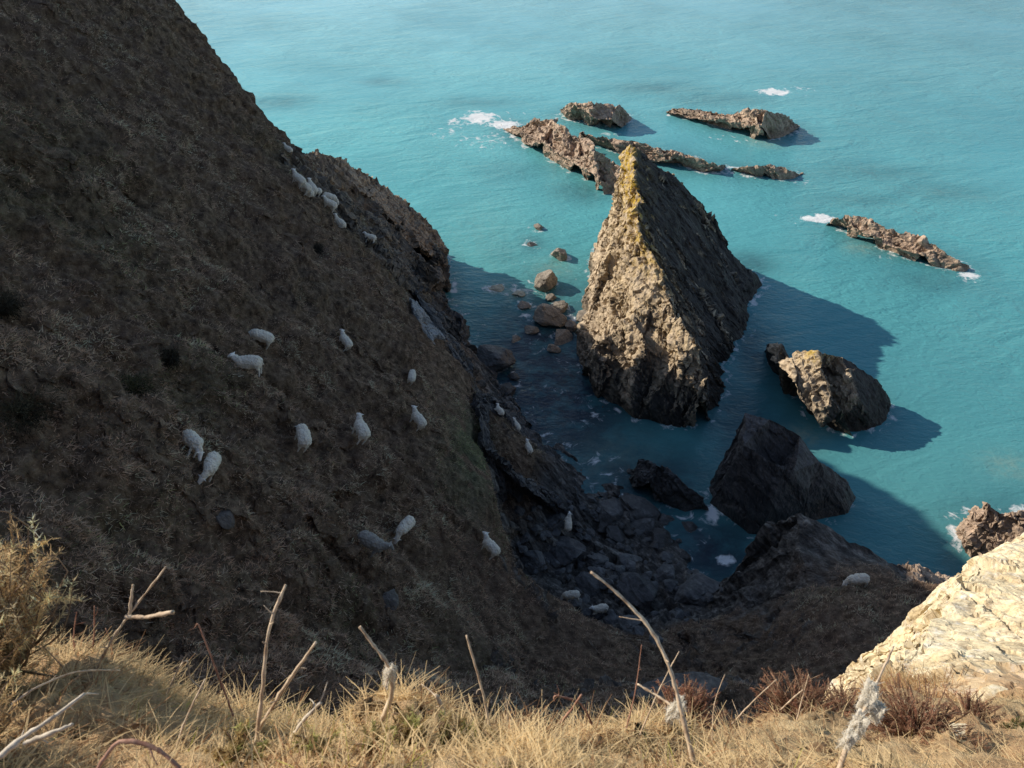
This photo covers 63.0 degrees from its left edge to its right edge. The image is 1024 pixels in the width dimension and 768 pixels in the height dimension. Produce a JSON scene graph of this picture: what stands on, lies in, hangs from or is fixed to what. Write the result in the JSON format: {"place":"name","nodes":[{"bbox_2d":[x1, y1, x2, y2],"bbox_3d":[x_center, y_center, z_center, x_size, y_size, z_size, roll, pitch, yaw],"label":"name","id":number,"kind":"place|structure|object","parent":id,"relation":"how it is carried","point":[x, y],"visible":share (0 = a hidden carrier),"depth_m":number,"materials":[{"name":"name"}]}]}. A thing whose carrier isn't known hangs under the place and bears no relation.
{"place":"outdoors","nodes":[
{"label":"outdoors","id":0,"kind":"place"},
{"bbox_2d":[280,141,451,298],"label":"sea cliff","id":1,"kind":"structure","parent":0,"point":[429,272],"depth_m":71.92,"materials":[{"name":"stone"}]},
{"bbox_2d":[304,148,387,199],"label":"cliff ledge","id":2,"kind":"object","parent":1,"relation":"on","point":[359,179],"visible":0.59,"depth_m":78.27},
{"bbox_2d":[369,185,448,257],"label":"cliff ledge","id":3,"kind":"object","parent":1,"relation":"on","point":[416,233],"visible":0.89,"depth_m":88.56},
{"bbox_2d":[0,0,939,733],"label":"hillside","id":4,"kind":"structure","parent":0,"point":[796,554],"depth_m":39.44,"materials":[{"name":"plant"}]},
{"bbox_2d":[0,286,30,320],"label":"gorse shrub","id":5,"kind":"object","parent":4,"relation":"on","point":[8,306],"visible":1,"depth_m":24.99,"materials":[{"name":"green plant"}]},
{"bbox_2d":[0,379,70,450],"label":"gorse shrub","id":6,"kind":"object","parent":4,"relation":"on","point":[20,408],"visible":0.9,"depth_m":22.58,"materials":[{"name":"green plant"}]},
{"bbox_2d":[117,367,157,395],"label":"gorse shrub","id":7,"kind":"object","parent":4,"relation":"on","point":[133,385],"visible":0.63,"depth_m":26.99,"materials":[{"name":"green plant"}]},
{"bbox_2d":[159,344,181,372],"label":"gorse shrub","id":8,"kind":"object","parent":4,"relation":"on","point":[174,356],"visible":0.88,"depth_m":30.95,"materials":[{"name":"green plant"}]},
{"bbox_2d":[182,429,204,460],"bbox_3d":[-10.445,1.983,27.279,1.248,0.807,0.511,28,8,32],"label":"sheep","id":9,"kind":"object","parent":4,"relation":"on","point":[193,440],"visible":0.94,"depth_m":27.07},
{"bbox_2d":[197,451,221,484],"bbox_3d":[-9.846,2.752,27.194,0.550,0.825,1.275,19,28,-16],"label":"sheep","id":10,"kind":"object","parent":4,"relation":"on","point":[212,461],"visible":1,"depth_m":26.92},
{"bbox_2d":[216,508,234,529],"bbox_3d":[-9.052,4.208,26.404,0.662,0.394,0.784,13,50,-46],"label":"boulder","id":11,"kind":"object","parent":4,"relation":"on","point":[225,519],"visible":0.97,"depth_m":26.28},
{"bbox_2d":[227,352,263,376],"bbox_3d":[-10.904,-0.792,34.242,1.496,1.020,0.595,0,31,2],"label":"sheep","id":12,"kind":"object","parent":4,"relation":"on","point":[248,362],"visible":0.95,"depth_m":34.00},
{"bbox_2d":[249,329,274,349],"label":"sheep","id":13,"kind":"object","parent":4,"relation":"on","point":[264,336],"visible":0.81,"depth_m":40.39},
{"bbox_2d":[291,168,305,188],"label":"sheep","id":14,"kind":"object","parent":4,"relation":"on","point":[299,178],"visible":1,"depth_m":61.19},
{"bbox_2d":[294,423,311,452],"bbox_3d":[-8.722,2.161,34.651,0.595,0.938,1.451,8,40,-34],"label":"sheep","id":15,"kind":"object","parent":4,"relation":"on","point":[303,435],"visible":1,"depth_m":34.26},
{"bbox_2d":[321,195,337,211],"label":"sheep","id":16,"kind":"object","parent":4,"relation":"on","point":[330,203],"visible":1,"depth_m":64.95},
{"bbox_2d":[339,329,352,351],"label":"sheep","id":17,"kind":"object","parent":4,"relation":"on","point":[345,340],"visible":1,"depth_m":49.64},
{"bbox_2d":[352,413,370,444],"bbox_3d":[-6.935,2.051,38.043,0.595,1.017,1.496,8,33,-41],"label":"sheep","id":18,"kind":"object","parent":4,"relation":"on","point":[361,428],"visible":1,"depth_m":37.71},
{"bbox_2d":[357,530,393,557],"bbox_3d":[-5.291,6.151,31.869,1.496,1.017,0.595,33,24,-9],"label":"sheep","id":19,"kind":"object","parent":4,"relation":"on","point":[375,543],"visible":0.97,"depth_m":31.63},
{"bbox_2d":[382,589,398,611],"bbox_3d":[-4.591,8.205,31.657,0.813,0.420,0.914,13,50,-46],"label":"boulder","id":20,"kind":"object","parent":4,"relation":"on","point":[391,597],"visible":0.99,"depth_m":31.53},
{"bbox_2d":[393,515,415,543],"bbox_3d":[-4.939,6.549,37.778,0.614,0.938,1.450,45,43,1],"label":"sheep","id":21,"kind":"object","parent":4,"relation":"on","point":[406,524],"visible":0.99,"depth_m":37.47},
{"bbox_2d":[410,405,426,430],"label":"sheep","id":22,"kind":"object","parent":4,"relation":"on","point":[419,419],"visible":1,"depth_m":47.68},
{"bbox_2d":[409,298,444,343],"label":"pale slab","id":23,"kind":"structure","parent":4,"relation":"on","point":[433,332],"depth_m":65.61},
{"bbox_2d":[481,531,500,559],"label":"sheep","id":24,"kind":"object","parent":4,"relation":"on","point":[491,546],"visible":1,"depth_m":43.77},
{"bbox_2d":[520,550,546,571],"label":"boulder","id":25,"kind":"object","parent":4,"relation":"on","point":[537,562],"visible":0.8,"depth_m":58.99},
{"bbox_2d":[470,391,597,532],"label":"slanting slab","id":26,"kind":"structure","parent":4,"relation":"on","point":[513,484],"depth_m":61.93,"materials":[{"name":"stone"}]},
{"bbox_2d":[545,511,565,530],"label":"boulder","id":27,"kind":"object","parent":4,"relation":"on","point":[555,520],"visible":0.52,"depth_m":62.10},
{"bbox_2d":[564,511,571,531],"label":"sheep","id":28,"kind":"object","parent":27,"relation":"on","point":[568,523],"visible":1,"depth_m":61.41},
{"bbox_2d":[543,536,585,565],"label":"boulder","id":29,"kind":"object","parent":4,"relation":"on","point":[569,549],"visible":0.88,"depth_m":60.38,"materials":[{"name":"stone"}]},
{"bbox_2d":[560,590,580,601],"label":"sheep","id":30,"kind":"object","parent":4,"relation":"on","point":[572,594],"visible":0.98,"depth_m":54.89},
{"bbox_2d":[575,571,601,597],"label":"boulder","id":31,"kind":"object","parent":4,"relation":"on","point":[587,583],"visible":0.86,"depth_m":58.62,"materials":[{"name":"stone"}]},
{"bbox_2d":[585,553,608,566],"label":"boulder","id":32,"kind":"object","parent":4,"relation":"on","point":[595,559],"visible":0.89,"depth_m":61.16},
{"bbox_2d":[591,609,604,619],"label":"beach stone","id":33,"kind":"object","parent":4,"relation":"on","point":[597,616],"visible":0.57,"depth_m":55.75,"materials":[{"name":"stone"}]},
{"bbox_2d":[589,603,608,614],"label":"sheep","id":34,"kind":"object","parent":33,"relation":"on","point":[601,608],"visible":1,"depth_m":55.47},
{"bbox_2d":[597,497,623,523],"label":"boulder","id":35,"kind":"object","parent":4,"relation":"on","point":[612,510],"visible":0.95,"depth_m":65.71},
{"bbox_2d":[604,614,620,624],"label":"boulder","id":36,"kind":"object","parent":4,"relation":"on","point":[611,619],"visible":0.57,"depth_m":55.41,"materials":[{"name":"stone"}]},
{"bbox_2d":[606,524,626,543],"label":"boulder","id":37,"kind":"object","parent":4,"relation":"on","point":[614,532],"visible":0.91,"depth_m":64.32,"materials":[{"name":"stone"}]},
{"bbox_2d":[617,553,641,571],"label":"boulder","id":38,"kind":"object","parent":4,"relation":"on","point":[623,558],"visible":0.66,"depth_m":61.28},
{"bbox_2d":[619,615,642,631],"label":"boulder","id":39,"kind":"object","parent":4,"relation":"on","point":[627,624],"visible":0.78,"depth_m":53.90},
{"bbox_2d":[617,572,658,608],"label":"boulder","id":40,"kind":"object","parent":4,"relation":"on","point":[637,590],"visible":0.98,"depth_m":56.71,"materials":[{"name":"stone"}]},
{"bbox_2d":[630,517,654,534],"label":"boulder","id":41,"kind":"object","parent":4,"relation":"on","point":[644,524],"visible":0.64,"depth_m":65.73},
{"bbox_2d":[651,528,671,547],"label":"boulder","id":42,"kind":"object","parent":4,"relation":"on","point":[662,536],"visible":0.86,"depth_m":64.59,"materials":[{"name":"stone"}]},
{"bbox_2d":[653,562,674,582],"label":"boulder","id":43,"kind":"object","parent":4,"relation":"on","point":[665,570],"visible":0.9,"depth_m":60.16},
{"bbox_2d":[660,551,673,561],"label":"beach stone","id":44,"kind":"object","parent":4,"relation":"on","point":[665,556],"visible":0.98,"depth_m":62.36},
{"bbox_2d":[627,459,708,511],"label":"beach ledge","id":45,"kind":"object","parent":4,"relation":"on","point":[669,487],"visible":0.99,"depth_m":67.88,"materials":[{"name":"stone"}]},
{"bbox_2d":[663,579,677,591],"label":"beach stone","id":46,"kind":"object","parent":4,"relation":"on","point":[669,585],"visible":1,"depth_m":58.56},
{"bbox_2d":[669,607,683,618],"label":"boulder","id":47,"kind":"object","parent":4,"relation":"on","point":[677,612],"visible":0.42,"depth_m":55.89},
{"bbox_2d":[629,671,727,704],"bbox_3d":[5.102,9.994,26.617,2.008,0.644,3.587,31,47,33],"label":"boulder","id":48,"kind":"object","parent":4,"relation":"on","point":[703,677],"visible":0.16,"depth_m":26.92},
{"bbox_2d":[681,521,697,532],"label":"boulder","id":49,"kind":"object","parent":4,"relation":"on","point":[690,526],"visible":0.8,"depth_m":66.38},
{"bbox_2d":[674,571,720,605],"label":"boulder","id":50,"kind":"object","parent":4,"relation":"on","point":[695,588],"visible":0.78,"depth_m":57.45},
{"bbox_2d":[842,573,869,586],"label":"sheep","id":51,"kind":"object","parent":4,"relation":"on","point":[858,578],"visible":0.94,"depth_m":47.10},
{"bbox_2d":[897,561,949,583],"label":"promontory tip","id":52,"kind":"object","parent":4,"relation":"on","point":[918,572],"visible":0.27,"depth_m":51.49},
{"bbox_2d":[955,501,1023,556],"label":"shore crag","id":53,"kind":"structure","parent":4,"relation":"on","point":[985,528],"depth_m":62.65,"materials":[{"name":"stone"}]},
{"bbox_2d":[0,646,1023,767],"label":"clifftop","id":54,"kind":"structure","parent":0,"point":[834,716],"depth_m":1.77,"materials":[{"name":"plant"}]},
{"bbox_2d":[0,667,23,744],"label":"gorse bush","id":55,"kind":"object","parent":54,"relation":"on","point":[4,715],"visible":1,"depth_m":1.40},
{"bbox_2d":[0,510,90,683],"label":"gorse bush","id":56,"kind":"object","parent":54,"relation":"on","point":[17,644],"visible":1,"depth_m":1.67,"materials":[{"name":"plant"}]},
{"bbox_2d":[23,723,73,745],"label":"dead stem","id":57,"kind":"object","parent":54,"relation":"on","point":[36,738],"visible":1,"depth_m":1.30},
{"bbox_2d":[0,692,98,759],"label":"dead stem","id":58,"kind":"object","parent":54,"relation":"on","point":[11,746],"visible":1,"depth_m":1.27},
{"bbox_2d":[11,666,119,704],"bbox_3d":[-0.792,0.539,1.498,0.017,0.142,0.179,18,41,21],"label":"dead stem","id":59,"kind":"object","parent":54,"relation":"on","point":[32,689],"visible":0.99,"depth_m":1.46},
{"bbox_2d":[90,566,174,677],"bbox_3d":[-0.775,0.498,1.685,0.252,0.309,0.073,-1,38,-1],"label":"dead stem","id":60,"kind":"object","parent":54,"relation":"on","point":[150,616],"visible":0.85,"depth_m":1.65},
{"bbox_2d":[96,738,180,767],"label":"dead stem","id":61,"kind":"object","parent":54,"relation":"on","point":[173,762],"visible":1,"depth_m":1.20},
{"bbox_2d":[166,655,203,694],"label":"dead stem","id":62,"kind":"object","parent":54,"relation":"on","point":[173,679],"visible":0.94,"depth_m":1.78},
{"bbox_2d":[167,678,205,748],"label":"dead stem","id":63,"kind":"object","parent":54,"relation":"on","point":[184,722],"visible":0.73,"depth_m":1.46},
{"bbox_2d":[191,623,234,716],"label":"dead stem","id":64,"kind":"object","parent":54,"relation":"on","point":[222,686],"visible":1,"depth_m":1.73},
{"bbox_2d":[200,714,272,767],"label":"gorse sprig","id":65,"kind":"object","parent":54,"relation":"on","point":[229,750],"visible":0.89,"depth_m":1.39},
{"bbox_2d":[254,584,286,747],"bbox_3d":[-0.445,0.507,1.485,0.041,0.278,0.183,14,40,17],"label":"dead stem","id":66,"kind":"object","parent":54,"relation":"on","point":[263,681],"visible":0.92,"depth_m":1.49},
{"bbox_2d":[260,641,316,729],"bbox_3d":[-0.414,0.554,1.527,0.145,0.179,0.026,-18,41,-21],"label":"dead stem","id":67,"kind":"object","parent":54,"relation":"on","point":[280,692],"visible":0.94,"depth_m":1.52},
{"bbox_2d":[290,682,327,737],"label":"dead stem","id":68,"kind":"object","parent":54,"relation":"on","point":[307,715],"visible":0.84,"depth_m":1.50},
{"bbox_2d":[284,722,343,759],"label":"gorse sprig","id":69,"kind":"object","parent":54,"relation":"on","point":[314,737],"visible":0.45,"depth_m":1.39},
{"bbox_2d":[342,716,403,764],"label":"gorse sprig","id":70,"kind":"object","parent":54,"relation":"on","point":[376,731],"visible":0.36,"depth_m":1.39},
{"bbox_2d":[358,626,394,720],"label":"dead stem","id":71,"kind":"object","parent":54,"relation":"on","point":[391,684],"visible":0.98,"depth_m":1.57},
{"bbox_2d":[381,662,397,689],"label":"wool tuft","id":72,"kind":"object","parent":71,"relation":"attached to","point":[390,671],"visible":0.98,"depth_m":1.57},
{"bbox_2d":[387,702,429,751],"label":"gorse sprig","id":73,"kind":"object","parent":54,"relation":"on","point":[402,730],"visible":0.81,"depth_m":1.42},
{"bbox_2d":[419,707,477,753],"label":"gorse sprig","id":74,"kind":"object","parent":54,"relation":"on","point":[444,722],"visible":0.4,"depth_m":1.43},
{"bbox_2d":[465,635,490,730],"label":"dead stem","id":75,"kind":"object","parent":54,"relation":"on","point":[480,684],"visible":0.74,"depth_m":1.53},
{"bbox_2d":[461,711,504,749],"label":"gorse sprig","id":76,"kind":"object","parent":54,"relation":"on","point":[482,719],"visible":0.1,"depth_m":1.49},
{"bbox_2d":[0,616,1023,767],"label":"clifftop grass","id":77,"kind":"structure","parent":54,"relation":"on","point":[539,741],"depth_m":1.67,"materials":[{"name":"plant"}]},
{"bbox_2d":[553,686,592,724],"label":"dead stem","id":78,"kind":"object","parent":54,"relation":"on","point":[573,706],"visible":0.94,"depth_m":1.66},
{"bbox_2d":[590,571,694,760],"bbox_3d":[0.249,0.499,1.510,0.048,0.272,0.282,-28,46,-31],"label":"dead stem","id":79,"kind":"object","parent":54,"relation":"on","point":[671,673],"visible":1,"depth_m":1.50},
{"bbox_2d":[664,696,688,725],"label":"wool tuft","id":80,"kind":"object","parent":79,"relation":"attached to","point":[672,712],"visible":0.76,"depth_m":1.52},
{"bbox_2d":[639,651,679,734],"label":"dead stem","id":81,"kind":"object","parent":54,"relation":"on","point":[661,685],"visible":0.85,"depth_m":1.90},
{"bbox_2d":[650,674,727,732],"bbox_3d":[0.507,0.957,2.468,0.229,0.131,0.227,-29,47,-32],"label":"heather bush","id":82,"kind":"object","parent":54,"relation":"on","point":[688,694],"visible":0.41,"depth_m":2.48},
{"bbox_2d":[780,674,808,719],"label":"dead stem","id":83,"kind":"object","parent":54,"relation":"on","point":[791,699],"visible":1,"depth_m":2.40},
{"bbox_2d":[747,666,852,724],"bbox_3d":[1.035,1.158,2.953,0.405,0.171,0.405,0,38,0],"label":"heather bush","id":84,"kind":"object","parent":54,"relation":"on","point":[779,698],"visible":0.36,"depth_m":3.00,"materials":[{"name":"plant"}]},
{"bbox_2d":[813,676,870,717],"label":"heather bush","id":85,"kind":"object","parent":54,"relation":"on","point":[852,689],"visible":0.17,"depth_m":3.21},
{"bbox_2d":[836,646,893,767],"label":"dead stem","id":86,"kind":"object","parent":54,"relation":"on","point":[841,761],"visible":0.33,"depth_m":1.69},
{"bbox_2d":[835,728,859,752],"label":"wool tuft","id":87,"kind":"object","parent":86,"relation":"attached to","point":[847,740],"visible":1,"depth_m":1.61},
{"bbox_2d":[841,707,870,742],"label":"wool tuft","id":88,"kind":"object","parent":86,"relation":"attached to","point":[859,723],"visible":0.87,"depth_m":1.65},
{"bbox_2d":[855,673,882,713],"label":"wool tuft","id":89,"kind":"object","parent":86,"relation":"attached to","point":[868,696],"visible":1,"depth_m":1.69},
{"bbox_2d":[869,699,887,724],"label":"wool tuft","id":90,"kind":"object","parent":86,"relation":"hanging from","point":[876,716],"visible":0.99,"depth_m":1.70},
{"bbox_2d":[823,533,1023,700],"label":"rock outcrop","id":91,"kind":"object","parent":54,"relation":"on","point":[972,614],"visible":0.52,"depth_m":6.71,"materials":[{"name":"stone"}]},
{"bbox_2d":[826,652,986,702],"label":"outcrop grass","id":92,"kind":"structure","parent":91,"relation":"on","point":[909,677],"depth_m":5.06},
{"bbox_2d":[863,673,990,748],"bbox_3d":[1.302,1.093,2.663,0.401,0.138,0.386,0,38,0],"label":"heather bush","id":93,"kind":"object","parent":54,"relation":"on","point":[903,716],"visible":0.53,"depth_m":2.68,"materials":[{"name":"plant"}]},
{"bbox_2d":[939,685,1005,723],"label":"heather bush","id":94,"kind":"object","parent":54,"relation":"on","point":[981,708],"visible":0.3,"depth_m":3.21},
{"bbox_2d":[971,684,1007,700],"bbox_3d":[2.379,1.548,4.108,0.202,0.064,0.145,-15,40,-18],"label":"loose stone","id":95,"kind":"object","parent":54,"relation":"on","point":[992,687],"visible":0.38,"depth_m":4.13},
{"bbox_2d":[997,716,1023,728],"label":"moss clump","id":96,"kind":"object","parent":54,"relation":"on","point":[1021,724],"visible":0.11,"depth_m":2.90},
{"bbox_2d":[176,0,1023,581],"bbox_3d":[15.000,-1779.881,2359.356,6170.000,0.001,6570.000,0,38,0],"label":"sea","id":97,"kind":"structure","parent":0,"point":[906,116],"depth_m":118.02,"materials":[{"name":"liquid"}]},
{"bbox_2d":[414,285,473,376],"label":"shore rock","id":98,"kind":"object","parent":97,"relation":"on","point":[450,328],"visible":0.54,"depth_m":71.57,"materials":[{"name":"stone"}]},
{"bbox_2d":[477,344,515,370],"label":"boulder","id":99,"kind":"object","parent":97,"relation":"on","point":[490,356],"visible":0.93,"depth_m":82.42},
{"bbox_2d":[497,382,515,396],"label":"boulder","id":100,"kind":"object","parent":97,"relation":"on","point":[511,388],"visible":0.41,"depth_m":79.37,"materials":[{"name":"stone"}]},
{"bbox_2d":[524,325,538,333],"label":"boulder","id":101,"kind":"object","parent":97,"relation":"on","point":[528,329],"visible":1,"depth_m":88.10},
{"bbox_2d":[534,269,557,291],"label":"boulder","id":102,"kind":"object","parent":97,"relation":"on","point":[545,280],"visible":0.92,"depth_m":94.24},
{"bbox_2d":[533,303,566,326],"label":"boulder","id":103,"kind":"object","parent":97,"relation":"on","point":[546,314],"visible":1,"depth_m":88.47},
{"bbox_2d":[551,248,566,260],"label":"boulder","id":104,"kind":"object","parent":97,"relation":"on","point":[559,254],"visible":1,"depth_m":99.83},
{"bbox_2d":[550,300,567,312],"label":"boulder","id":105,"kind":"object","parent":97,"relation":"on","point":[561,306],"visible":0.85,"depth_m":91.21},
{"bbox_2d":[503,117,620,195],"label":"reef ridge","id":106,"kind":"structure","parent":97,"relation":"on","point":[563,147],"depth_m":120.26,"materials":[{"name":"stone"}]},
{"bbox_2d":[554,329,572,344],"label":"boulder","id":107,"kind":"object","parent":97,"relation":"on","point":[563,336],"visible":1,"depth_m":86.89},
{"bbox_2d":[564,320,576,331],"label":"boulder","id":108,"kind":"object","parent":97,"relation":"on","point":[570,325],"visible":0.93,"depth_m":88.18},
{"bbox_2d":[560,101,631,127],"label":"reef knoll","id":109,"kind":"structure","parent":97,"relation":"on","point":[596,113],"depth_m":132.48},
{"bbox_2d":[618,494,659,522],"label":"boulder","id":110,"kind":"object","parent":97,"relation":"on","point":[636,507],"visible":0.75,"depth_m":66.95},
{"bbox_2d":[578,131,725,171],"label":"reef","id":111,"kind":"object","parent":97,"relation":"on","point":[657,154],"visible":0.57,"depth_m":121.40},
{"bbox_2d":[576,144,761,427],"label":"sea stack","id":112,"kind":"object","parent":97,"relation":"on","point":[674,285],"visible":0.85,"depth_m":80.33,"materials":[{"name":"stone"}]},
{"bbox_2d":[666,107,799,138],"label":"reef","id":113,"kind":"object","parent":97,"relation":"on","point":[755,122],"visible":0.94,"depth_m":129.99},
{"bbox_2d":[731,164,803,179],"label":"reef end","id":114,"kind":"object","parent":97,"relation":"on","point":[778,173],"visible":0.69,"depth_m":118.15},
{"bbox_2d":[709,413,855,533],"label":"shaded stack","id":115,"kind":"object","parent":97,"relation":"on","point":[769,470],"visible":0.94,"depth_m":64.70,"materials":[{"name":"stone"}]},
{"bbox_2d":[765,343,890,435],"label":"split rock","id":116,"kind":"object","parent":97,"relation":"on","point":[840,394],"visible":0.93,"depth_m":74.95,"materials":[{"name":"stone"}]},
{"bbox_2d":[826,215,969,271],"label":"tapering reef","id":117,"kind":"object","parent":97,"relation":"on","point":[912,247],"visible":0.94,"depth_m":100.83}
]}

